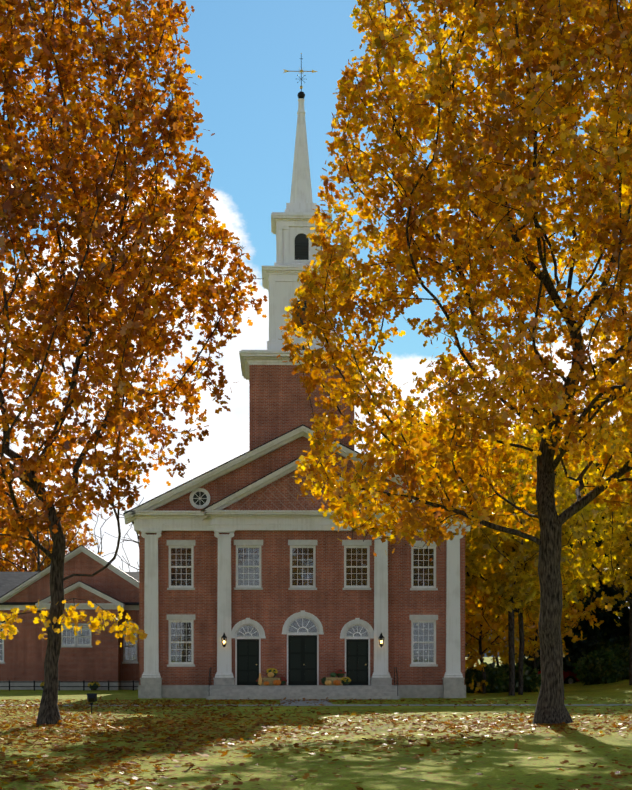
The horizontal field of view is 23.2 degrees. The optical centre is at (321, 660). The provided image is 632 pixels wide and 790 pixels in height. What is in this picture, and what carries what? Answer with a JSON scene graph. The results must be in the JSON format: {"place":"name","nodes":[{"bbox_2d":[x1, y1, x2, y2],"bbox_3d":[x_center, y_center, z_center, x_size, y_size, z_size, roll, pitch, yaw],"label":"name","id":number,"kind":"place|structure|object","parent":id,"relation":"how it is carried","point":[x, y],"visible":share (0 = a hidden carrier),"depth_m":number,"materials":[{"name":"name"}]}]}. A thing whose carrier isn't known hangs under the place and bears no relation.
{"place":"outdoors","nodes":[
{"label":"outdoors","id":0,"kind":"place"},
{"bbox_2d":[123,53,472,699],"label":"church","id":1,"kind":"structure","parent":0,"point":[256,561],"depth_m":74.77,"materials":[{"name":"brick"}]},
{"bbox_2d":[221,633,226,646],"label":"lantern","id":2,"kind":"object","parent":1,"relation":"attached to","point":[223,637],"visible":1,"depth_m":74.04,"materials":[{"name":"black metal"}]},
{"bbox_2d":[256,668,350,685],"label":"harvest display","id":3,"kind":"object","parent":1,"relation":"on","point":[332,680],"visible":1,"depth_m":73.75,"materials":[{"name":"brown"}]},
{"bbox_2d":[378,633,383,647],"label":"lantern","id":4,"kind":"object","parent":1,"relation":"attached to","point":[380,640],"visible":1,"depth_m":74.28,"materials":[{"name":"black metal"}]},
{"bbox_2d":[0,657,631,789],"bbox_3d":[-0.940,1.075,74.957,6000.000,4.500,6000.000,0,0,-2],"label":"ground","id":5,"kind":"structure","parent":0,"point":[384,773],"depth_m":30.86,"materials":[{"name":"green plant"}]},
{"bbox_2d":[0,479,103,571],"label":"tree","id":6,"kind":"object","parent":5,"relation":"on","point":[9,566],"depth_m":123.06,"materials":[{"name":"orange plant"}]},
{"bbox_2d":[0,488,103,571],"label":"background tree","id":7,"kind":"object","parent":5,"relation":"on","point":[38,562],"visible":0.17,"depth_m":114.16,"materials":[{"name":"brown plant"}]},
{"bbox_2d":[0,545,138,690],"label":"parish hall","id":8,"kind":"structure","parent":5,"relation":"on","point":[108,662],"depth_m":96.36,"materials":[{"name":"brick"}]},
{"bbox_2d":[40,682,99,689],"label":"potted plant","id":9,"kind":"object","parent":5,"relation":"on","point":[89,684],"visible":0.56,"depth_m":93.97,"materials":[{"name":"yellow"}]},
{"bbox_2d":[87,693,96,712],"bbox_3d":[-7.957,1.480,53.110,0.360,0.690,0.262,0,0,-2],"label":"lawn floodlight","id":10,"kind":"object","parent":5,"relation":"on","point":[91,698],"visible":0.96,"depth_m":53.07,"materials":[{"name":"black metal"}]},
{"bbox_2d":[90,498,143,571],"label":"bare tree","id":11,"kind":"object","parent":5,"relation":"on","point":[120,542],"visible":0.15,"depth_m":117.36,"materials":[{"name":"brown plant"}]},
{"bbox_2d":[0,0,267,724],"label":"tree","id":12,"kind":"object","parent":5,"relation":"on","point":[146,328],"depth_m":41.25,"materials":[{"name":"orange plant"}]},
{"bbox_2d":[0,696,631,789],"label":"fallen leaves","id":13,"kind":"object","parent":5,"relation":"on","point":[131,728],"visible":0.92,"depth_m":38.12,"materials":[{"name":"plant"}]},
{"bbox_2d":[375,399,484,480],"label":"tree","id":14,"kind":"object","parent":5,"relation":"on","point":[422,420],"depth_m":127.96,"materials":[{"name":"plant"}]},
{"bbox_2d":[276,0,631,724],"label":"tree","id":15,"kind":"object","parent":5,"relation":"on","point":[612,42],"depth_m":41.76,"materials":[{"name":"yellow plant"}]},
{"bbox_2d":[409,434,535,659],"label":"tree","id":16,"kind":"object","parent":5,"relation":"on","point":[418,468],"depth_m":110.70,"materials":[{"name":"yellow plant"}]},
{"bbox_2d":[465,532,505,662],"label":"young maple","id":17,"kind":"object","parent":5,"relation":"on","point":[471,625],"depth_m":92.89,"materials":[{"name":"plant"}]},
{"bbox_2d":[465,524,539,693],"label":"young maple","id":18,"kind":"object","parent":5,"relation":"on","point":[478,619],"depth_m":84.93,"materials":[{"name":"yellow plant"}]},
{"bbox_2d":[465,501,567,670],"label":"young maple","id":19,"kind":"object","parent":5,"relation":"on","point":[504,654],"depth_m":99.14,"materials":[{"name":"plant"}]},
{"bbox_2d":[429,408,623,695],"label":"tree","id":20,"kind":"object","parent":5,"relation":"on","point":[495,560],"depth_m":78.37,"materials":[{"name":"yellow plant"}]},
{"bbox_2d":[451,425,609,694],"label":"tree","id":21,"kind":"object","parent":5,"relation":"on","point":[584,552],"depth_m":80.71,"materials":[{"name":"yellow plant"}]},
{"bbox_2d":[473,542,605,668],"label":"young maple","id":22,"kind":"object","parent":5,"relation":"on","point":[573,611],"depth_m":90.32,"materials":[{"name":"yellow plant"}]},
{"bbox_2d":[480,390,608,498],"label":"tree","id":23,"kind":"object","parent":5,"relation":"on","point":[507,437],"depth_m":119.59,"materials":[{"name":"plant"}]},
{"bbox_2d":[465,630,629,692],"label":"bushes","id":24,"kind":"object","parent":5,"relation":"on","point":[605,661],"visible":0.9,"depth_m":93.94,"materials":[{"name":"green plant"}]},
{"bbox_2d":[516,473,600,686],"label":"spruce","id":25,"kind":"object","parent":5,"relation":"on","point":[588,631],"visible":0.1,"depth_m":101.93,"materials":[{"name":"green plant"}]},
{"bbox_2d":[537,665,579,683],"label":"red car","id":26,"kind":"object","parent":5,"relation":"on","point":[570,678],"visible":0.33,"depth_m":100.69,"materials":[{"name":"red paint"}]},
{"bbox_2d":[555,441,631,684],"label":"tree","id":27,"kind":"object","parent":5,"relation":"on","point":[625,510],"depth_m":86.87,"materials":[{"name":"yellow plant"}]},
{"bbox_2d":[575,440,631,650],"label":"spruce","id":28,"kind":"object","parent":5,"relation":"on","point":[608,626],"visible":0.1,"depth_m":104.22,"materials":[{"name":"plant"}]},
{"bbox_2d":[594,470,631,590],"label":"tree","id":29,"kind":"object","parent":5,"relation":"on","point":[621,585],"depth_m":94.55,"materials":[{"name":"yellow plant"}]},
{"bbox_2d":[595,440,631,588],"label":"tree","id":30,"kind":"object","parent":5,"relation":"on","point":[608,528],"depth_m":104.24,"materials":[{"name":"yellow plant"}]},
{"bbox_2d":[0,700,631,705],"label":"path","id":31,"kind":"structure","parent":0,"point":[301,703],"depth_m":63.71,"materials":[{"name":"concrete"}]},
{"bbox_2d":[0,0,631,607],"label":"sky","id":32,"kind":"structure","parent":0,"point":[241,50],"materials":[{"name":"blue"}]},
{"bbox_2d":[467,630,533,656],"bbox_3d":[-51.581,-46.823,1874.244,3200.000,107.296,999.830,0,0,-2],"label":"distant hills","id":33,"kind":"structure","parent":0,"point":[490,651],"depth_m":1670.65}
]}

